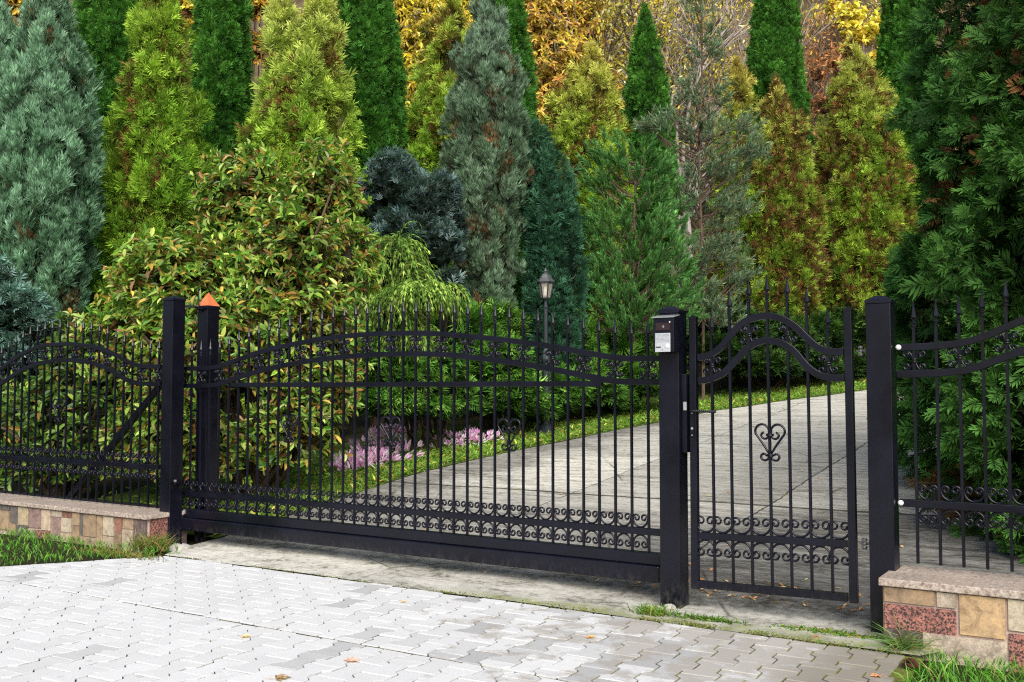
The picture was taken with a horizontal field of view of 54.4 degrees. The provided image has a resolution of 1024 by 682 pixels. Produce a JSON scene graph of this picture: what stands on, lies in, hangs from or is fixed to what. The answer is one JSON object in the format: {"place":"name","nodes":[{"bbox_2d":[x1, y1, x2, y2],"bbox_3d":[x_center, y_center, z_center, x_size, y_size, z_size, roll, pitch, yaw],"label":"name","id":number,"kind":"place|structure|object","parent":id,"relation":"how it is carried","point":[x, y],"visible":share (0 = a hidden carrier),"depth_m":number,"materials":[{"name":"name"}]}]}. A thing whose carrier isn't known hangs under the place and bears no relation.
{"place":"outdoors","nodes":[
{"label":"outdoors","id":0,"kind":"place"},
{"bbox_2d":[0,556,923,681],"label":"pavement","id":1,"kind":"structure","parent":0,"point":[504,625],"depth_m":5.60,"materials":[{"name":"concrete"}]},
{"bbox_2d":[71,543,166,561],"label":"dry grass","id":2,"kind":"structure","parent":1,"relation":"on","point":[129,553],"depth_m":8.36,"materials":[{"name":"green plant"}]},
{"bbox_2d":[269,674,289,680],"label":"fallen leaf","id":3,"kind":"object","parent":1,"relation":"on","point":[280,677],"visible":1,"depth_m":4.81,"materials":[{"name":"beige plant"}]},
{"bbox_2d":[344,657,358,661],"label":"fallen leaf","id":4,"kind":"object","parent":1,"relation":"on","point":[348,659],"visible":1,"depth_m":5.12,"materials":[{"name":"beige plant"}]},
{"bbox_2d":[902,658,918,668],"bbox_3d":[2.003,1.621,5.006,0.061,0.040,0.124,0,-3,-2],"label":"bark piece","id":5,"kind":"object","parent":1,"relation":"on","point":[907,661],"visible":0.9,"depth_m":4.99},
{"bbox_2d":[8,0,984,302],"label":"hillside","id":6,"kind":"structure","parent":0,"point":[300,4],"depth_m":42.00,"materials":[{"name":"brown plant"}]},
{"bbox_2d":[555,0,751,161],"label":"thin leafed tree","id":7,"kind":"object","parent":6,"relation":"on","point":[675,44],"visible":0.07,"depth_m":31.74,"materials":[{"name":"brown plant"}]},
{"bbox_2d":[336,0,974,248],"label":"hillside brush","id":8,"kind":"object","parent":6,"relation":"on","point":[808,15],"visible":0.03,"depth_m":39.98,"materials":[{"name":"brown plant"}]},
{"bbox_2d":[804,41,844,190],"bbox_3d":[9.558,-6.842,30.581,1.514,4.888,1.940,-2,-3,32],"label":"rusty bush","id":9,"kind":"object","parent":6,"relation":"on","point":[816,74],"visible":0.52,"depth_m":30.34,"materials":[{"name":"brown plant"}]},
{"bbox_2d":[795,0,884,124],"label":"bare tree","id":10,"kind":"object","parent":6,"relation":"on","point":[833,38],"visible":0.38,"depth_m":32.96,"materials":[{"name":"brown plant"}]},
{"bbox_2d":[810,0,880,87],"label":"birch tree","id":11,"kind":"object","parent":6,"relation":"on","point":[867,32],"visible":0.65,"depth_m":32.55,"materials":[{"name":"yellow plant"}]},
{"bbox_2d":[844,0,881,43],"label":"bare tree","id":12,"kind":"object","parent":6,"relation":"on","point":[872,3],"visible":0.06,"depth_m":34.22,"materials":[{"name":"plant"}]},
{"bbox_2d":[0,249,1023,681],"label":"ground","id":13,"kind":"structure","parent":0,"point":[360,419],"depth_m":12.15,"materials":[{"name":"green plant"}]},
{"bbox_2d":[0,0,28,388],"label":"juniper tree","id":14,"kind":"object","parent":13,"relation":"on","point":[7,24],"visible":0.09,"depth_m":15.56,"materials":[{"name":"green plant"}]},
{"bbox_2d":[4,0,32,32],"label":"cherry tree","id":15,"kind":"object","parent":13,"relation":"on","point":[15,11],"visible":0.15,"depth_m":30.12,"materials":[{"name":"yellow plant"}]},
{"bbox_2d":[0,254,62,447],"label":"blue spruce","id":16,"kind":"object","parent":13,"relation":"on","point":[20,309],"visible":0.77,"depth_m":13.17,"materials":[{"name":"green plant"}]},
{"bbox_2d":[0,0,109,451],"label":"juniper tree","id":17,"kind":"object","parent":13,"relation":"on","point":[51,129],"visible":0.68,"depth_m":13.91,"materials":[{"name":"green plant"}]},
{"bbox_2d":[0,306,153,496],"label":"magnolia shrub","id":18,"kind":"object","parent":13,"relation":"on","point":[61,315],"visible":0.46,"depth_m":11.50,"materials":[{"name":"green plant"}]},
{"bbox_2d":[0,526,181,565],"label":"grass","id":19,"kind":"structure","parent":13,"relation":"on","point":[29,533],"depth_m":8.74,"materials":[{"name":"green plant"}]},
{"bbox_2d":[0,493,186,552],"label":"stone wall","id":20,"kind":"structure","parent":13,"relation":"on","point":[107,523],"depth_m":9.34,"materials":[{"name":"beige stone"}]},
{"bbox_2d":[0,318,161,507],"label":"fence panel","id":21,"kind":"object","parent":20,"relation":"on","point":[57,460],"visible":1,"depth_m":9.89,"materials":[{"name":"black paint"}]},
{"bbox_2d":[69,0,145,415],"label":"thuja tree","id":22,"kind":"object","parent":13,"relation":"on","point":[100,26],"visible":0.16,"depth_m":17.30,"materials":[{"name":"green plant"}]},
{"bbox_2d":[86,0,220,420],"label":"thuja tree","id":23,"kind":"object","parent":13,"relation":"on","point":[154,141],"visible":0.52,"depth_m":15.36,"materials":[{"name":"green plant"}]},
{"bbox_2d":[145,0,199,90],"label":"cherry tree","id":24,"kind":"object","parent":13,"relation":"on","point":[186,7],"visible":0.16,"depth_m":30.18,"materials":[{"name":"yellow plant"}]},
{"bbox_2d":[160,296,198,544],"bbox_3d":[-3.041,0.746,9.188,0.185,2.311,0.346,-2,-3,32],"label":"gate post","id":25,"kind":"object","parent":13,"relation":"on","point":[172,414],"visible":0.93,"depth_m":9.07,"materials":[{"name":"black metal"}]},
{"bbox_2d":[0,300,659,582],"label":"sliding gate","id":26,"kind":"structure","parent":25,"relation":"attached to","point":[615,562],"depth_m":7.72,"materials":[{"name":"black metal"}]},
{"bbox_2d":[194,282,219,542],"bbox_3d":[-2.879,0.668,9.356,0.152,2.436,0.183,-2,-3,32],"label":"gate post","id":27,"kind":"object","parent":13,"relation":"on","point":[208,309],"visible":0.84,"depth_m":9.33,"materials":[{"name":"black metal"}]},
{"bbox_2d":[187,0,256,415],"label":"thuja tree","id":28,"kind":"object","parent":13,"relation":"on","point":[223,55],"visible":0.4,"depth_m":18.15,"materials":[{"name":"green plant"}]},
{"bbox_2d":[66,130,386,494],"bbox_3d":[-3.337,-0.339,11.377,3.652,4.381,2.368,0,-3,3],"label":"magnolia shrub","id":29,"kind":"object","parent":13,"relation":"on","point":[299,264],"visible":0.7,"depth_m":11.10,"materials":[{"name":"green plant"}]},
{"bbox_2d":[242,0,274,143],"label":"cherry tree","id":30,"kind":"object","parent":13,"relation":"on","point":[258,15],"visible":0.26,"depth_m":30.06,"materials":[{"name":"yellow plant"}]},
{"bbox_2d":[251,0,305,184],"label":"thuja tree","id":31,"kind":"object","parent":13,"relation":"on","point":[282,11],"visible":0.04,"depth_m":16.90,"materials":[{"name":"green plant"}]},
{"bbox_2d":[232,0,367,422],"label":"thuja tree","id":32,"kind":"object","parent":13,"relation":"on","point":[305,84],"visible":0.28,"depth_m":16.32,"materials":[{"name":"green plant"}]},
{"bbox_2d":[334,0,409,425],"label":"thuja tree","id":33,"kind":"object","parent":13,"relation":"on","point":[373,51],"visible":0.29,"depth_m":18.03,"materials":[{"name":"green plant"}]},
{"bbox_2d":[301,0,475,321],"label":"cherry tree","id":34,"kind":"object","parent":13,"relation":"on","point":[411,46],"visible":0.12,"depth_m":30.09,"materials":[{"name":"yellow plant"}]},
{"bbox_2d":[346,220,472,449],"bbox_3d":[-1.534,-0.049,13.921,1.837,3.391,1.658,-2,-3,32],"label":"weeping cypress","id":35,"kind":"object","parent":13,"relation":"on","point":[410,288],"visible":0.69,"depth_m":13.80,"materials":[{"name":"green plant"}]},
{"bbox_2d":[351,145,470,439],"bbox_3d":[-1.530,-0.690,14.851,1.867,4.596,1.293,0,-3,-4],"label":"blue spruce","id":36,"kind":"object","parent":13,"relation":"on","point":[394,191],"visible":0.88,"depth_m":14.72,"materials":[{"name":"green plant"}]},
{"bbox_2d":[403,0,471,417],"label":"thuja tree","id":37,"kind":"object","parent":13,"relation":"on","point":[437,82],"visible":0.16,"depth_m":18.66,"materials":[{"name":"green plant"}]},
{"bbox_2d":[436,0,534,428],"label":"juniper tree","id":38,"kind":"object","parent":13,"relation":"on","point":[487,151],"visible":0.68,"depth_m":16.16,"materials":[{"name":"green plant"}]},
{"bbox_2d":[494,0,539,338],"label":"thuja tree","id":39,"kind":"object","parent":13,"relation":"on","point":[517,14],"visible":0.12,"depth_m":19.29,"materials":[{"name":"green plant"}]},
{"bbox_2d":[516,118,593,423],"bbox_3d":[0.630,-1.182,16.715,1.450,5.238,1.469,-2,-3,32],"label":"dwarf spruce","id":40,"kind":"object","parent":13,"relation":"on","point":[548,214],"visible":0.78,"depth_m":16.39,"materials":[{"name":"green plant"}]},
{"bbox_2d":[522,0,624,126],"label":"cherry tree","id":41,"kind":"object","parent":13,"relation":"on","point":[544,36],"visible":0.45,"depth_m":29.73,"materials":[{"name":"yellow plant"}]},
{"bbox_2d":[538,37,639,328],"bbox_3d":[1.468,-2.400,19.678,2.165,7.361,2.036,-2,-3,32],"label":"thuja tree","id":42,"kind":"object","parent":13,"relation":"on","point":[579,118],"visible":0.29,"depth_m":19.34,"materials":[{"name":"green plant"}]},
{"bbox_2d":[530,0,754,258],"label":"bare tree","id":43,"kind":"object","parent":13,"relation":"on","point":[688,228],"visible":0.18,"depth_m":30.08,"materials":[{"name":"grey plant"}]},
{"bbox_2d":[533,0,753,207],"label":"thin leafed tree","id":44,"kind":"object","parent":13,"relation":"on","point":[609,16],"visible":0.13,"depth_m":29.86,"materials":[{"name":"yellow plant"}]},
{"bbox_2d":[621,1,680,339],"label":"thuja tree","id":45,"kind":"object","parent":13,"relation":"on","point":[647,83],"visible":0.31,"depth_m":21.94,"materials":[{"name":"green plant"}]},
{"bbox_2d":[657,306,689,608],"bbox_3d":[1.067,0.773,6.474,0.184,1.997,0.148,-2,-3,32],"label":"gate post","id":46,"kind":"object","parent":13,"relation":"on","point":[674,424],"visible":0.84,"depth_m":6.42,"materials":[{"name":"black metal"}]},
{"bbox_2d":[651,315,678,351],"bbox_3d":[0.991,-0.050,6.421,0.157,0.242,0.096,-2,-3,32],"label":"intercom","id":47,"kind":"object","parent":46,"relation":"attached to","point":[665,333],"visible":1,"depth_m":6.39,"materials":[{"name":"black paint"}]},
{"bbox_2d":[656,323,669,329],"bbox_3d":[0.968,-0.093,6.390,0.100,0.047,0.007,-2,-3,32],"label":"camera window","id":48,"kind":"structure","parent":47,"relation":"in","point":[659,326],"depth_m":6.39,"materials":[{"name":"black glass"}]},
{"bbox_2d":[605,0,854,177],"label":"bare tree","id":49,"kind":"object","parent":13,"relation":"on","point":[738,51],"visible":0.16,"depth_m":30.56,"materials":[{"name":"brown plant"}]},
{"bbox_2d":[702,55,761,382],"bbox_3d":[5.127,-2.819,22.503,1.637,7.551,1.468,-2,-3,32],"label":"thuja tree","id":50,"kind":"object","parent":13,"relation":"on","point":[742,96],"visible":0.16,"depth_m":22.48,"materials":[{"name":"green plant"}]},
{"bbox_2d":[701,71,832,384],"bbox_3d":[5.450,-2.428,21.318,2.844,6.890,2.828,-2,-3,32],"label":"thuja tree","id":51,"kind":"object","parent":13,"relation":"on","point":[772,231],"visible":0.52,"depth_m":20.61,"materials":[{"name":"green plant"}]},
{"bbox_2d":[743,0,818,296],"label":"thuja tree","id":52,"kind":"object","parent":13,"relation":"on","point":[776,27],"visible":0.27,"depth_m":23.92,"materials":[{"name":"green plant"}]},
{"bbox_2d":[807,32,923,358],"bbox_3d":[7.881,-3.114,22.145,2.661,7.638,2.457,2,-3,-30],"label":"thuja tree","id":53,"kind":"object","parent":13,"relation":"on","point":[866,212],"visible":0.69,"depth_m":21.53,"materials":[{"name":"green plant"}]},
{"bbox_2d":[864,296,899,632],"bbox_3d":[2.157,0.738,5.788,0.148,2.001,0.148,-2,-3,32],"label":"gate post","id":54,"kind":"object","parent":13,"relation":"on","point":[883,499],"visible":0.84,"depth_m":5.74,"materials":[{"name":"black metal"}]},
{"bbox_2d":[688,275,868,603],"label":"garden gate","id":55,"kind":"structure","parent":54,"relation":"attached to","point":[832,543],"depth_m":6.12,"materials":[{"name":"black metal"}]},
{"bbox_2d":[873,0,937,301],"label":"thuja tree","id":56,"kind":"object","parent":13,"relation":"on","point":[892,50],"visible":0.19,"depth_m":24.45,"materials":[{"name":"green plant"}]},
{"bbox_2d":[866,0,1018,502],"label":"thuja tree","id":57,"kind":"object","parent":13,"relation":"on","point":[925,150],"visible":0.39,"depth_m":9.54,"materials":[{"name":"green plant"}]},
{"bbox_2d":[878,565,1023,673],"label":"stone wall","id":58,"kind":"structure","parent":13,"relation":"on","point":[979,615],"depth_m":5.27,"materials":[{"name":"beige stone"}]},
{"bbox_2d":[896,280,1023,571],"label":"fence panel","id":59,"kind":"object","parent":58,"relation":"on","point":[970,506],"visible":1,"depth_m":5.58,"materials":[{"name":"black paint"}]},
{"bbox_2d":[881,0,1023,564],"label":"thuja tree","id":60,"kind":"object","parent":13,"relation":"on","point":[997,216],"visible":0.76,"depth_m":7.55,"materials":[{"name":"green plant"}]},
{"bbox_2d":[888,648,1023,681],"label":"grass","id":61,"kind":"structure","parent":13,"relation":"on","point":[952,662],"depth_m":4.89,"materials":[{"name":"green plant"}]},
{"bbox_2d":[81,316,948,537],"bbox_3d":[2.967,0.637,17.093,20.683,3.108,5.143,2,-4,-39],"label":"lawn","id":62,"kind":"structure","parent":0,"point":[134,492],"depth_m":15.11,"materials":[{"name":"green plant"}]},
{"bbox_2d":[328,424,424,472],"bbox_3d":[-1.771,1.485,14.245,1.170,0.549,3.856,0,-3,-1],"label":"crocus clump","id":63,"kind":"object","parent":62,"relation":"on","point":[360,457],"visible":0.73,"depth_m":13.28,"materials":[{"name":"purple plant"}]},
{"bbox_2d":[338,336,479,450],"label":"spreading juniper","id":64,"kind":"object","parent":62,"relation":"on","point":[447,402],"visible":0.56,"depth_m":13.42,"materials":[{"name":"green plant"}]},
{"bbox_2d":[429,425,503,448],"bbox_3d":[-0.688,1.419,14.665,1.236,0.323,1.269,2,-3,-36],"label":"crocus clump","id":65,"kind":"object","parent":62,"relation":"on","point":[473,435],"visible":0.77,"depth_m":14.47,"materials":[{"name":"pink plant"}]},
{"bbox_2d":[426,297,550,431],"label":"spreading juniper","id":66,"kind":"object","parent":62,"relation":"on","point":[502,369],"visible":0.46,"depth_m":14.93,"materials":[{"name":"green plant"}]},
{"bbox_2d":[535,268,555,433],"bbox_3d":[0.521,0.149,15.411,0.320,2.575,0.320,-2,-3,32],"label":"garden lamp","id":67,"kind":"object","parent":62,"relation":"on","point":[543,279],"visible":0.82,"depth_m":15.38,"materials":[{"name":"grey metal"}]},
{"bbox_2d":[501,312,634,423],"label":"spreading juniper","id":68,"kind":"object","parent":62,"relation":"on","point":[591,396],"visible":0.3,"depth_m":16.26,"materials":[{"name":"green plant"}]},
{"bbox_2d":[587,327,688,414],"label":"spreading juniper","id":69,"kind":"object","parent":62,"relation":"on","point":[623,348],"visible":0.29,"depth_m":17.16,"materials":[{"name":"green plant"}]},
{"bbox_2d":[571,127,709,412],"bbox_3d":[2.058,-1.284,17.091,2.668,5.094,1.824,0,-3,6],"label":"pine tree","id":70,"kind":"object","parent":62,"relation":"on","point":[633,302],"visible":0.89,"depth_m":17.05,"materials":[{"name":"green plant"}]},
{"bbox_2d":[632,0,773,400],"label":"ragged pine","id":71,"kind":"object","parent":62,"relation":"on","point":[752,150],"visible":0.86,"depth_m":18.80,"materials":[{"name":"green plant"}]},
{"bbox_2d":[680,293,855,389],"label":"spreading juniper","id":72,"kind":"object","parent":62,"relation":"on","point":[817,333],"visible":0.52,"depth_m":19.42,"materials":[{"name":"green plant"}]},
{"bbox_2d":[829,300,865,376],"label":"spreading juniper","id":73,"kind":"object","parent":62,"relation":"on","point":[859,329],"visible":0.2,"depth_m":20.98,"materials":[{"name":"green plant"}]},
{"bbox_2d":[165,390,1023,655],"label":"driveway","id":74,"kind":"structure","parent":0,"point":[590,593],"depth_m":8.70,"materials":[{"name":"concrete"}]},
{"bbox_2d":[126,529,179,552],"bbox_3d":[-3.159,1.723,8.764,0.813,0.209,0.440,-2,-3,32],"label":"grass tuft","id":75,"kind":"object","parent":74,"relation":"on","point":[155,542],"visible":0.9,"depth_m":8.72,"materials":[{"name":"green plant"}]},
{"bbox_2d":[169,543,193,551],"bbox_3d":[-2.918,1.823,8.756,0.234,0.093,0.202,-2,-3,32],"label":"stone","id":76,"kind":"object","parent":74,"relation":"on","point":[182,546],"visible":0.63,"depth_m":8.69,"materials":[{"name":"grey stone"}]},
{"bbox_2d":[183,557,902,654],"bbox_3d":[-0.307,1.721,6.820,5.689,0.024,0.182,-2,-3,32],"label":"moss","id":77,"kind":"object","parent":74,"relation":"on","point":[748,632],"visible":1,"depth_m":5.90,"materials":[{"name":"green plant"}]},
{"bbox_2d":[623,600,683,617],"bbox_3d":[0.894,1.657,6.195,0.467,0.094,0.240,-2,-3,32],"label":"grass tuft","id":78,"kind":"object","parent":74,"relation":"on","point":[651,610],"visible":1,"depth_m":6.18,"materials":[{"name":"green plant"}]},
{"bbox_2d":[663,604,675,608],"bbox_3d":[1.013,1.709,6.383,0.082,0.054,0.078,1,-3,-19],"label":"stone","id":79,"kind":"object","parent":74,"relation":"on","point":[672,606],"visible":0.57,"depth_m":6.36,"materials":[{"name":"grey stone"}]},
{"bbox_2d":[405,424,959,610],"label":"leaf litter","id":80,"kind":"object","parent":74,"relation":"on","point":[804,604],"visible":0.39,"depth_m":6.79,"materials":[{"name":"orange plant"}]},
{"bbox_2d":[667,612,767,626],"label":"weeds","id":81,"kind":"object","parent":74,"relation":"on","point":[703,618],"visible":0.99,"depth_m":6.01,"materials":[{"name":"green plant"}]},
{"bbox_2d":[763,623,883,639],"bbox_3d":[1.875,1.658,5.671,0.917,0.046,0.203,-2,-3,32],"label":"clover","id":82,"kind":"object","parent":74,"relation":"on","point":[835,632],"visible":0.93,"depth_m":5.69,"materials":[{"name":"green plant"}]},
{"bbox_2d":[865,615,952,655],"bbox_3d":[2.103,1.569,5.380,0.506,0.241,0.460,0,-3,7],"label":"grass tuft","id":83,"kind":"object","parent":74,"relation":"on","point":[895,644],"visible":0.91,"depth_m":5.32,"materials":[{"name":"green plant"}]}
]}

